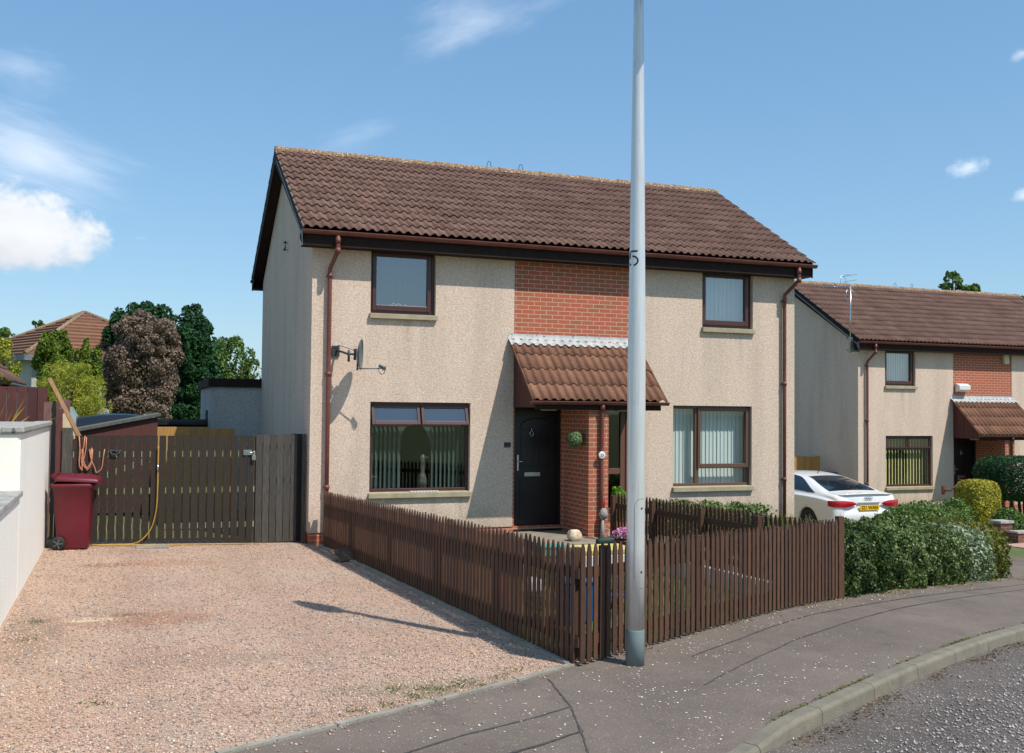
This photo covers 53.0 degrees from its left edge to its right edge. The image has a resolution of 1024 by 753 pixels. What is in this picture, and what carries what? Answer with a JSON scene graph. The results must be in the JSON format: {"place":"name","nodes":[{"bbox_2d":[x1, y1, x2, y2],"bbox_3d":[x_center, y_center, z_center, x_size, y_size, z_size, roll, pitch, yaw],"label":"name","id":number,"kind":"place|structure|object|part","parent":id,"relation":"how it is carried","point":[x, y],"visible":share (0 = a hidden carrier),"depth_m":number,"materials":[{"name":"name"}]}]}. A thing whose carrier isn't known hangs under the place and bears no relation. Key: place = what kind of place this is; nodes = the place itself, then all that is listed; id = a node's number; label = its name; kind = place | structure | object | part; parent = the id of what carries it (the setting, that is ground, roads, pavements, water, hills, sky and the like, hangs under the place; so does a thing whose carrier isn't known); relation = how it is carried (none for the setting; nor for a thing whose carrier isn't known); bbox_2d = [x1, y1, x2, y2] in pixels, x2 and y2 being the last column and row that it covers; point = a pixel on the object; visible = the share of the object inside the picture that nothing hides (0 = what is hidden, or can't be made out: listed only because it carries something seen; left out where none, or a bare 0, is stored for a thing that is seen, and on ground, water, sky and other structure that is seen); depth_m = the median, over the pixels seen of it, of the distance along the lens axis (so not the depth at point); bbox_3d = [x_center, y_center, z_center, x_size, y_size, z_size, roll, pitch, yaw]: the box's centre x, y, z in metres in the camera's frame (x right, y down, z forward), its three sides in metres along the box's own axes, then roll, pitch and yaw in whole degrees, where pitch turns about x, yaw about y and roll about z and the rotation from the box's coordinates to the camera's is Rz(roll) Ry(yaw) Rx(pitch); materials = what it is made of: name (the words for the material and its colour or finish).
{"place":"outdoors","nodes":[
{"label":"outdoors","id":0,"kind":"place"},
{"bbox_2d":[0,538,584,752],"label":"driveway","id":1,"kind":"structure","parent":0,"point":[166,725],"depth_m":9.02,"materials":[{"name":"gravel"}]},
{"bbox_2d":[50,472,103,550],"bbox_3d":[-6.335,1.949,14.980,0.676,1.092,0.624,1,-2,-17],"label":"wheelie bin","id":2,"kind":"object","parent":1,"relation":"on","point":[73,495],"visible":1,"depth_m":14.73,"materials":[{"name":"red plastic"}]},
{"bbox_2d":[72,435,157,542],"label":"driveway gate","id":3,"kind":"structure","parent":1,"relation":"on","point":[120,490],"depth_m":15.57,"materials":[{"name":"brown wood"}]},
{"bbox_2d":[61,428,72,472],"bbox_3d":[-6.624,1.373,15.290,0.145,1.220,0.020,1,-2,-21],"label":"loose board","id":4,"kind":"object","parent":3,"relation":"attached to","point":[67,443],"visible":0.64,"depth_m":15.29,"materials":[{"name":"wood"}]},
{"bbox_2d":[78,436,104,472],"bbox_3d":[-6.299,1.168,15.399,0.376,0.558,0.029,1,-2,-21],"label":"coiled cable","id":5,"kind":"object","parent":3,"relation":"hanging from","point":[83,457],"visible":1,"depth_m":15.36,"materials":[{"name":"brown plastic"}]},
{"bbox_2d":[136,544,168,548],"bbox_3d":[-5.348,2.541,15.276,0.460,0.050,0.280,1,-2,-21],"label":"concrete block","id":6,"kind":"object","parent":1,"relation":"on","point":[160,546],"depth_m":15.19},
{"bbox_2d":[91,446,258,545],"bbox_3d":[-5.106,1.833,15.696,2.441,1.524,0.274,1,-2,-21],"label":"garden hose","id":7,"kind":"object","parent":1,"relation":"on","point":[132,544],"visible":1,"depth_m":15.67,"materials":[{"name":"yellow rubber"}]},
{"bbox_2d":[157,435,255,541],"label":"driveway gate","id":8,"kind":"structure","parent":1,"relation":"on","point":[202,490],"depth_m":16.00,"materials":[{"name":"brown wood"}]},
{"bbox_2d":[11,619,522,715],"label":"drive weeds","id":9,"kind":"object","parent":1,"relation":"on","point":[388,703],"visible":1,"depth_m":7.85,"materials":[{"name":"green plant"}]},
{"bbox_2d":[250,435,296,542],"bbox_3d":[-3.806,1.798,16.436,0.693,1.740,0.120,1,-2,-21],"label":"board fence","id":10,"kind":"object","parent":1,"relation":"on","point":[272,492],"visible":0.96,"depth_m":16.38,"materials":[{"name":"wood"}]},
{"bbox_2d":[289,434,301,541],"bbox_3d":[-3.498,1.802,16.628,0.175,1.750,0.060,1,-2,-21],"label":"dark door","id":11,"kind":"structure","parent":1,"relation":"on","point":[298,489],"depth_m":16.61,"materials":[{"name":"black paint"}]},
{"bbox_2d":[301,434,305,542],"bbox_3d":[-3.343,1.809,16.472,0.055,1.770,0.060,1,-2,-21],"label":"gate post","id":12,"kind":"object","parent":1,"relation":"on","point":[303,485],"visible":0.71,"depth_m":16.45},
{"bbox_2d":[330,547,353,562],"bbox_3d":[-2.384,2.536,14.589,0.282,0.172,0.291,2,-2,-40],"label":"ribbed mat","id":13,"kind":"object","parent":1,"relation":"on","point":[342,555],"visible":0.96,"depth_m":14.55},
{"bbox_2d":[0,0,1023,378],"label":"sky","id":14,"kind":"structure","parent":0,"point":[882,141],"materials":[{"name":"blue"}]},
{"bbox_2d":[47,494,1023,662],"bbox_3d":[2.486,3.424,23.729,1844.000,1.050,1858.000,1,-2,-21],"label":"ground","id":15,"kind":"structure","parent":0,"point":[1016,552],"depth_m":16.99,"materials":[{"name":"green plant"}]},
{"bbox_2d":[0,327,15,338],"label":"broadleaf tree","id":16,"kind":"object","parent":15,"relation":"on","point":[5,332],"visible":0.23,"depth_m":45.06,"materials":[{"name":"green plant"}]},
{"bbox_2d":[0,337,22,384],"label":"leafy shrub","id":17,"kind":"object","parent":15,"relation":"on","point":[6,344],"visible":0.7,"depth_m":34.43,"materials":[{"name":"green plant"}]},
{"bbox_2d":[0,363,27,391],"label":"bungalow","id":18,"kind":"object","parent":15,"relation":"on","point":[9,376],"visible":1,"depth_m":19.61,"materials":[{"name":"tile"}]},
{"bbox_2d":[0,386,47,421],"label":"board fence","id":19,"kind":"object","parent":15,"relation":"on","point":[32,406],"visible":0.37,"depth_m":16.31,"materials":[{"name":"wood"}]},
{"bbox_2d":[0,421,51,625],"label":"boundary wall","id":20,"kind":"structure","parent":15,"relation":"on","point":[24,460],"depth_m":11.31,"materials":[{"name":"paint"}]},
{"bbox_2d":[0,402,53,421],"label":"spiky plant","id":21,"kind":"object","parent":15,"relation":"on","point":[18,414],"visible":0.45,"depth_m":15.82,"materials":[{"name":"yellow plant"}]},
{"bbox_2d":[31,320,44,327],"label":"broadleaf tree","id":22,"kind":"object","parent":15,"relation":"on","point":[40,323],"visible":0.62,"depth_m":54.89,"materials":[{"name":"green plant"}]},
{"bbox_2d":[31,329,76,418],"bbox_3d":[-14.818,0.800,33.298,1.311,4.729,1.455,2,-2,-38],"label":"tree","id":23,"kind":"object","parent":15,"relation":"on","point":[54,346],"visible":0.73,"depth_m":33.02,"materials":[{"name":"green plant"}]},
{"bbox_2d":[44,400,69,537],"bbox_3d":[-7.176,1.446,16.162,0.380,2.160,0.070,1,-2,-21],"label":"board fence","id":24,"kind":"object","parent":15,"relation":"on","point":[52,407],"visible":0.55,"depth_m":16.12,"materials":[{"name":"black paint"}]},
{"bbox_2d":[54,409,62,537],"bbox_3d":[-6.759,1.517,15.307,0.080,2.070,0.080,1,-2,-21],"label":"gate post","id":25,"kind":"object","parent":15,"relation":"on","point":[59,427],"visible":0.45,"depth_m":15.29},
{"bbox_2d":[48,378,82,438],"bbox_3d":[-6.748,0.489,15.523,0.573,0.951,0.048,0,-2,4],"label":"plank","id":26,"kind":"object","parent":25,"relation":"attached to","point":[64,407],"visible":1,"depth_m":15.51,"materials":[{"name":"brown wood"}]},
{"bbox_2d":[63,413,76,438],"bbox_3d":[-6.691,0.758,15.483,0.310,0.442,0.080,0,-2,6],"label":"board offcut","id":27,"kind":"object","parent":26,"relation":"on","point":[66,423],"visible":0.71,"depth_m":15.48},
{"bbox_2d":[33,359,112,420],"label":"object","id":28,"kind":"object","parent":15,"relation":"on","point":[90,401],"visible":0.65,"depth_m":25.91,"materials":[{"name":"green plant"}]},
{"bbox_2d":[70,407,78,423],"bbox_3d":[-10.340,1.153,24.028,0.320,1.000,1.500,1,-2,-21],"label":"greenhouse","id":29,"kind":"object","parent":15,"relation":"on","point":[74,414],"visible":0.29,"depth_m":23.38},
{"bbox_2d":[1,310,166,421],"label":"hipped roof house","id":30,"kind":"structure","parent":15,"relation":"on","point":[79,327],"depth_m":39.78,"materials":[{"name":"tile"}]},
{"bbox_2d":[73,337,102,414],"bbox_3d":[-14.085,0.940,34.003,1.030,4.510,1.143,1,-2,-21],"label":"golden conifer","id":31,"kind":"object","parent":15,"relation":"on","point":[94,358],"visible":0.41,"depth_m":33.86,"materials":[{"name":"green plant"}]},
{"bbox_2d":[50,413,160,481],"bbox_3d":[-9.459,1.732,24.605,3.800,1.698,1.712,2,-2,-27],"label":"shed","id":32,"kind":"object","parent":15,"relation":"on","point":[89,420],"visible":0.12,"depth_m":23.91,"materials":[{"name":"black paint"}]},
{"bbox_2d":[73,413,160,512],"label":"garden shed","id":33,"kind":"structure","parent":15,"relation":"on","point":[133,426],"depth_m":20.01,"materials":[{"name":"wood"}]},
{"bbox_2d":[101,300,176,411],"bbox_3d":[-14.558,0.202,39.867,3.132,6.396,2.388,1,-2,-21],"label":"conifer tree","id":34,"kind":"object","parent":15,"relation":"on","point":[156,311],"visible":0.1,"depth_m":39.59,"materials":[{"name":"green plant"}]},
{"bbox_2d":[101,308,184,418],"bbox_3d":[-13.037,0.437,36.105,2.949,5.678,2.584,1,-2,-21],"label":"dead conifer","id":35,"kind":"object","parent":15,"relation":"on","point":[145,346],"visible":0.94,"depth_m":35.53,"materials":[{"name":"brown plant"}]},
{"bbox_2d":[157,419,207,486],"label":"flat roofed shed","id":36,"kind":"structure","parent":15,"relation":"on","point":[182,422],"depth_m":22.42,"materials":[{"name":"black paint"}]},
{"bbox_2d":[167,303,222,418],"bbox_3d":[-12.232,0.265,39.106,2.503,6.233,2.121,1,-2,-21],"label":"conifer tree","id":37,"kind":"object","parent":15,"relation":"on","point":[194,331],"visible":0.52,"depth_m":38.55,"materials":[{"name":"green plant"}]},
{"bbox_2d":[156,427,234,520],"bbox_3d":[-6.024,1.853,19.521,1.443,1.790,0.060,1,-2,-21],"label":"board fence","id":38,"kind":"object","parent":15,"relation":"on","point":[175,431],"visible":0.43,"depth_m":19.50,"materials":[{"name":"wood"}]},
{"bbox_2d":[215,334,261,378],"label":"broadleaf tree","id":39,"kind":"object","parent":15,"relation":"on","point":[223,353],"visible":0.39,"depth_m":44.61,"materials":[{"name":"green plant"}]},
{"bbox_2d":[211,643,646,752],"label":"edging","id":40,"kind":"object","parent":15,"relation":"on","point":[363,717],"visible":0.66,"depth_m":7.20,"materials":[{"name":"concrete"}]},
{"bbox_2d":[319,545,569,663],"bbox_3d":[-1.258,2.560,12.367,0.050,0.070,8.077,1,-2,-25],"label":"edging","id":41,"kind":"object","parent":15,"relation":"on","point":[548,654],"visible":0.64,"depth_m":10.65,"materials":[{"name":"concrete"}]},
{"bbox_2d":[323,491,580,662],"bbox_3d":[-1.159,2.088,12.422,0.122,1.110,8.177,1,-2,-25],"label":"picket fence","id":42,"kind":"object","parent":15,"relation":"on","point":[425,553],"visible":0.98,"depth_m":10.70,"materials":[{"name":"wood"}]},
{"bbox_2d":[198,146,817,546],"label":"semi detached house","id":43,"kind":"structure","parent":15,"relation":"on","point":[481,312],"depth_m":17.86,"materials":[{"name":"paint"}]},
{"bbox_2d":[331,339,385,374],"bbox_3d":[-2.479,-0.311,16.272,0.935,0.570,0.393,0,-2,26],"label":"satellite dish","id":44,"kind":"object","parent":43,"relation":"attached to","point":[357,353],"visible":1,"depth_m":16.22,"materials":[{"name":"grey paint"}]},
{"bbox_2d":[369,251,437,320],"bbox_3d":[-1.813,-1.544,17.012,1.150,1.223,0.335,1,-2,-21],"label":"window","id":45,"kind":"structure","parent":43,"relation":"in","point":[402,285],"depth_m":17.11,"materials":[{"name":"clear glass"}]},
{"bbox_2d":[368,402,471,498],"bbox_3d":[-1.561,1.213,17.088,1.750,1.561,0.450,1,-2,-21],"label":"window","id":46,"kind":"structure","parent":43,"relation":"in","point":[400,414],"depth_m":17.07,"materials":[{"name":"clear glass"}]},
{"bbox_2d":[504,442,510,446],"bbox_3d":[-0.078,1.163,17.468,0.116,0.084,0.016,1,-2,-21],"label":"house sign","id":47,"kind":"object","parent":43,"relation":"attached to","point":[507,444],"visible":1,"depth_m":17.46,"materials":[{"name":"black paint"}]},
{"bbox_2d":[513,407,561,531],"bbox_3d":[0.429,1.582,17.728,0.880,2.140,0.170,1,-2,-21],"label":"door","id":48,"kind":"structure","parent":43,"relation":"in","point":[537,433],"depth_m":17.76,"materials":[{"name":"black metal"}]},
{"bbox_2d":[566,431,582,446],"bbox_3d":[1.043,0.842,17.057,0.284,0.673,0.290,1,-2,-21],"label":"topiary ball","id":49,"kind":"object","parent":43,"relation":"hanging from","point":[574,438],"visible":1,"depth_m":16.96,"materials":[{"name":"plant"}]},
{"bbox_2d":[598,451,604,458],"bbox_3d":[1.481,1.294,16.898,0.124,0.123,0.018,1,-2,-21],"label":"number plate","id":50,"kind":"object","parent":43,"relation":"attached to","point":[601,454],"visible":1,"depth_m":16.89,"materials":[{"name":"white plastic"}]},
{"bbox_2d":[608,411,626,522],"bbox_3d":[1.666,1.640,18.214,0.880,2.200,0.131,1,-2,-21],"label":"door","id":51,"kind":"structure","parent":43,"relation":"in","point":[622,470],"depth_m":18.34,"materials":[{"name":"brown wood"}]},
{"bbox_2d":[672,406,753,491],"bbox_3d":[3.657,1.327,19.006,1.710,1.561,0.355,1,-2,-21],"label":"window","id":52,"kind":"structure","parent":43,"relation":"in","point":[708,431],"depth_m":19.14,"materials":[{"name":"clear glass"}]},
{"bbox_2d":[701,273,755,333],"bbox_3d":[3.977,-1.416,19.196,1.130,1.223,0.335,1,-2,-21],"label":"window","id":53,"kind":"structure","parent":43,"relation":"in","point":[725,297],"depth_m":19.31,"materials":[{"name":"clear glass"}]},
{"bbox_2d":[555,577,592,621],"bbox_3d":[0.651,2.307,10.636,0.360,0.430,0.290,1,-2,-21],"label":"storage box","id":54,"kind":"object","parent":15,"relation":"on","point":[585,598],"visible":0.05,"depth_m":10.55,"materials":[{"name":"blue plastic"}]},
{"bbox_2d":[361,540,817,657],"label":"lawn grass","id":55,"kind":"structure","parent":15,"relation":"on","point":[623,603],"depth_m":11.95,"materials":[{"name":"plant"}]},
{"bbox_2d":[570,543,624,603],"bbox_3d":[0.979,2.231,11.430,0.670,0.680,0.400,1,-2,-21],"label":"play table","id":56,"kind":"object","parent":15,"relation":"on","point":[592,546],"visible":0.14,"depth_m":11.36,"materials":[{"name":"yellow plastic"}]},
{"bbox_2d":[595,537,614,543],"bbox_3d":[1.485,2.606,15.947,0.424,0.248,0.224,1,-2,-21],"label":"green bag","id":57,"kind":"object","parent":15,"relation":"on","point":[607,540],"visible":0.31,"depth_m":15.84,"materials":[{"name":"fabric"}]},
{"bbox_2d":[609,486,626,518],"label":"leafy shrub","id":58,"kind":"object","parent":15,"relation":"on","point":[619,489],"visible":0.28,"depth_m":17.15,"materials":[{"name":"green plant"}]},
{"bbox_2d":[611,527,626,544],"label":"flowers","id":59,"kind":"object","parent":15,"relation":"on","point":[619,534],"visible":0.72,"depth_m":15.51,"materials":[{"name":"pink"}]},
{"bbox_2d":[575,519,837,663],"bbox_3d":[2.208,2.093,10.565,0.122,1.185,4.989,-1,-3,42],"label":"picket fence","id":60,"kind":"object","parent":15,"relation":"on","point":[699,572],"visible":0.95,"depth_m":10.17,"materials":[{"name":"wood"}]},
{"bbox_2d":[648,498,777,541],"bbox_3d":[3.526,2.591,18.193,2.278,0.945,1.260,1,-2,-21],"label":"shrub","id":61,"kind":"object","parent":15,"relation":"on","point":[746,507],"visible":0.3,"depth_m":18.19,"materials":[{"name":"green plant"}]},
{"bbox_2d":[669,563,759,593],"bbox_3d":[2.596,2.561,13.083,0.101,0.220,2.277,1,-2,-25],"label":"lawn edging","id":62,"kind":"object","parent":15,"relation":"on","point":[719,579],"visible":0.09,"depth_m":12.80,"materials":[{"name":"white plastic"}]},
{"bbox_2d":[610,493,824,596],"bbox_3d":[2.702,2.315,14.615,0.122,1.008,4.968,1,-2,-26],"label":"picket fence","id":63,"kind":"object","parent":15,"relation":"on","point":[704,519],"visible":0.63,"depth_m":14.94,"materials":[{"name":"wood"}]},
{"bbox_2d":[733,512,803,546],"bbox_3d":[4.634,2.814,18.654,2.467,0.620,1.063,1,-2,-21],"label":"grassy plant","id":64,"kind":"object","parent":15,"relation":"on","point":[773,523],"visible":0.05,"depth_m":18.60,"materials":[{"name":"green plant"}]},
{"bbox_2d":[794,456,819,470],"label":"side gate","id":65,"kind":"structure","parent":15,"relation":"on","point":[806,463],"depth_m":30.39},
{"bbox_2d":[791,521,897,596],"bbox_3d":[4.248,2.386,13.428,1.234,0.960,2.122,-1,-2,40],"label":"hedge","id":66,"kind":"object","parent":15,"relation":"on","point":[875,568],"visible":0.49,"depth_m":13.04,"materials":[{"name":"green plant"}]},
{"bbox_2d":[844,513,948,589],"bbox_3d":[5.453,2.523,14.804,1.304,1.123,2.563,-1,-3,44],"label":"hedge","id":67,"kind":"object","parent":15,"relation":"on","point":[925,570],"visible":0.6,"depth_m":14.30,"materials":[{"name":"green plant"}]},
{"bbox_2d":[794,280,1023,515],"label":"semi detached house","id":68,"kind":"structure","parent":15,"relation":"on","point":[887,408],"depth_m":30.41,"materials":[{"name":"paint"}]},
{"bbox_2d":[821,274,859,352],"bbox_3d":[9.338,-1.796,29.037,1.211,2.246,0.606,1,-2,-21],"label":"tv aerial","id":69,"kind":"object","parent":68,"relation":"attached to","point":[852,348],"visible":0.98,"depth_m":29.11,"materials":[{"name":"silver metal"}]},
{"bbox_2d":[884,351,917,388],"bbox_3d":[11.231,-0.249,29.900,1.150,1.223,0.335,1,-2,-21],"label":"window","id":70,"kind":"structure","parent":68,"relation":"in","point":[906,358],"depth_m":30.02,"materials":[{"name":"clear glass"}]},
{"bbox_2d":[885,436,934,489],"bbox_3d":[11.505,2.507,29.920,1.750,1.561,0.328,1,-2,-21],"label":"window","id":71,"kind":"structure","parent":68,"relation":"in","point":[907,439],"depth_m":30.01,"materials":[{"name":"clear glass"}]},
{"bbox_2d":[941,478,961,494],"bbox_3d":[12.694,3.170,29.588,0.582,0.462,0.271,1,-2,-21],"label":"handrail","id":72,"kind":"object","parent":68,"relation":"attached to","point":[943,490],"visible":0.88,"depth_m":29.56,"materials":[{"name":"brown metal"}]},
{"bbox_2d":[955,383,970,391],"bbox_3d":[13.375,0.334,30.488,0.420,0.248,0.190,1,-2,-21],"label":"alarm box","id":73,"kind":"object","parent":68,"relation":"attached to","point":[962,387],"visible":1,"depth_m":30.43,"materials":[{"name":"white plastic"}]},
{"bbox_2d":[954,438,975,504],"bbox_3d":[13.473,2.877,30.616,0.880,2.140,0.170,1,-2,-21],"label":"door","id":74,"kind":"structure","parent":68,"relation":"in","point":[964,449],"depth_m":30.67,"materials":[{"name":"black metal"}]},
{"bbox_2d":[986,444,1001,466],"bbox_3d":[14.150,2.521,30.161,0.012,1.058,0.632,1,-2,-21],"label":"trellis","id":75,"kind":"object","parent":68,"relation":"attached to","point":[995,451],"visible":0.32,"depth_m":30.12,"materials":[{"name":"brown wood"}]},
{"bbox_2d":[1002,355,1008,363],"bbox_3d":[14.977,-0.522,31.166,0.200,0.300,0.100,1,-2,-21],"label":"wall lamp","id":76,"kind":"object","parent":68,"relation":"attached to","point":[1005,359],"visible":0.9,"depth_m":31.12,"materials":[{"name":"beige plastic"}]},
{"bbox_2d":[891,520,973,584],"bbox_3d":[6.283,2.686,15.789,1.428,1.034,1.685,-1,-2,40],"label":"hedge","id":77,"kind":"object","parent":15,"relation":"on","point":[956,552],"visible":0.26,"depth_m":15.33,"materials":[{"name":"green plant"}]},
{"bbox_2d":[939,496,975,521],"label":"rounded shrub","id":78,"kind":"object","parent":15,"relation":"on","point":[959,502],"visible":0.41,"depth_m":25.17,"materials":[{"name":"green plant"}]},
{"bbox_2d":[937,271,980,291],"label":"broadleaf tree","id":79,"kind":"object","parent":15,"relation":"on","point":[955,276],"visible":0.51,"depth_m":71.92,"materials":[{"name":"green plant"}]},
{"bbox_2d":[929,521,997,582],"bbox_3d":[7.027,2.818,16.535,1.311,1.015,1.814,-1,-2,41],"label":"hedge","id":80,"kind":"object","parent":15,"relation":"on","point":[970,537],"visible":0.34,"depth_m":16.20,"materials":[{"name":"green plant"}]},
{"bbox_2d":[926,516,1012,579],"bbox_3d":[7.646,2.900,17.478,1.528,1.061,1.637,-1,-2,39],"label":"hedge","id":81,"kind":"object","parent":15,"relation":"on","point":[1000,550],"visible":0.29,"depth_m":17.13,"materials":[{"name":"green plant"}]},
{"bbox_2d":[954,479,1001,525],"bbox_3d":[11.878,3.278,26.212,0.996,1.360,0.958,1,-2,-21],"label":"topiary bush","id":82,"kind":"object","parent":15,"relation":"on","point":[964,490],"visible":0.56,"depth_m":25.88,"materials":[{"name":"yellow plant"}]},
{"bbox_2d":[971,455,1023,519],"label":"tall shrub","id":83,"kind":"object","parent":15,"relation":"on","point":[995,473],"visible":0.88,"depth_m":26.90,"materials":[{"name":"green plant"}]},
{"bbox_2d":[988,507,1023,529],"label":"rounded shrub","id":84,"kind":"object","parent":15,"relation":"on","point":[1012,514],"visible":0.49,"depth_m":24.50,"materials":[{"name":"green plant"}]},
{"bbox_2d":[989,519,1023,542],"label":"garden wall","id":85,"kind":"structure","parent":15,"relation":"on","point":[1015,536],"depth_m":23.85,"materials":[{"name":"brown brick"}]},
{"bbox_2d":[1008,543,1023,547],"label":"paved drive","id":86,"kind":"structure","parent":15,"relation":"on","point":[1021,545],"depth_m":23.27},
{"bbox_2d":[514,530,596,552],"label":"path","id":87,"kind":"structure","parent":0,"point":[560,536],"depth_m":16.73,"materials":[{"name":"concrete"}]},
{"bbox_2d":[567,529,581,540],"bbox_3d":[0.991,2.526,16.351,0.225,0.191,0.212,1,-2,-21],"label":"white stone","id":88,"kind":"object","parent":87,"relation":"on","point":[574,534],"visible":1,"depth_m":16.27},
{"bbox_2d":[598,498,607,537],"bbox_3d":[1.478,2.299,16.579,0.166,0.668,0.189,1,-2,-21],"label":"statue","id":89,"kind":"object","parent":87,"relation":"on","point":[603,513],"visible":0.91,"depth_m":16.54,"materials":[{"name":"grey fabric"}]},
{"bbox_2d":[235,575,1023,752],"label":"pavement","id":90,"kind":"structure","parent":0,"point":[906,625],"depth_m":8.09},
{"bbox_2d":[625,0,645,666],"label":"lamp post","id":91,"kind":"object","parent":90,"relation":"on","point":[635,560],"visible":1,"depth_m":8.80,"materials":[{"name":"metal"}]},
{"bbox_2d":[634,499,642,588],"bbox_3d":[1.083,1.423,8.742,0.088,0.762,0.017,1,-2,-18],"label":"service door","id":92,"kind":"structure","parent":91,"relation":"in","point":[638,499],"depth_m":8.74,"materials":[{"name":"grey metal"}]},
{"bbox_2d":[337,586,972,752],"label":"fallen petals","id":93,"kind":"object","parent":90,"relation":"on","point":[692,682],"visible":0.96,"depth_m":8.12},
{"bbox_2d":[604,576,1023,660],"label":"leaf litter","id":94,"kind":"object","parent":90,"relation":"on","point":[891,591],"visible":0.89,"depth_m":12.25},
{"bbox_2d":[835,516,843,598],"bbox_3d":[3.962,2.191,12.430,0.080,0.996,0.080,1,-2,-21],"label":"fence post","id":95,"kind":"object","parent":90,"relation":"on","point":[840,520],"visible":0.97,"depth_m":12.39,"materials":[{"name":"wood"}]},
{"bbox_2d":[765,639,1023,752],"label":"road","id":96,"kind":"structure","parent":0,"point":[907,718],"depth_m":7.72,"materials":[{"name":"asphalt"}]},
{"bbox_2d":[727,624,1023,752],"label":"kerb","id":97,"kind":"structure","parent":96,"relation":"on","point":[794,724],"depth_m":8.13,"materials":[{"name":"concrete"}]},
{"bbox_2d":[766,622,1023,724],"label":"kerb moss","id":98,"kind":"object","parent":97,"relation":"on","point":[860,679],"visible":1,"depth_m":8.26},
{"bbox_2d":[787,642,1023,747],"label":"gutter dirt","id":99,"kind":"structure","parent":96,"relation":"on","point":[889,695],"depth_m":8.07,"materials":[{"name":"soil"}]},
{"bbox_2d":[792,648,1023,752],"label":"road chippings","id":100,"kind":"object","parent":96,"relation":"on","point":[978,730],"visible":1,"depth_m":7.58,"materials":[{"name":"gravel"}]},
{"bbox_2d":[1002,556,1023,576],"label":"side driveway","id":101,"kind":"structure","parent":0,"point":[1016,568],"depth_m":19.46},
{"bbox_2d":[793,470,897,524],"bbox_3d":[7.055,2.965,24.875,1.878,1.424,4.732,1,-2,-21],"label":"parked car","id":102,"kind":"object","parent":101,"relation":"on","point":[820,495],"visible":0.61,"depth_m":23.02,"materials":[{"name":"white paint"}]},
{"bbox_3d":[6.510,2.491,24.363,0.281,0.394,2.510,1,-2,-21],"label":"side window","id":103,"kind":"part","parent":102,"relation":"part of","materials":[{"name":"blue glass"}]},
{"bbox_3d":[7.522,2.447,23.671,1.266,0.280,0.980,1,-2,-21],"label":"rear window","id":104,"kind":"part","parent":102,"relation":"part of","materials":[{"name":"black glass"}]},
{"bbox_2d":[881,500,973,522],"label":"rounded shrub","id":105,"kind":"object","parent":101,"relation":"on","point":[918,511],"visible":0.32,"depth_m":21.82,"materials":[{"name":"green plant"}]}
]}

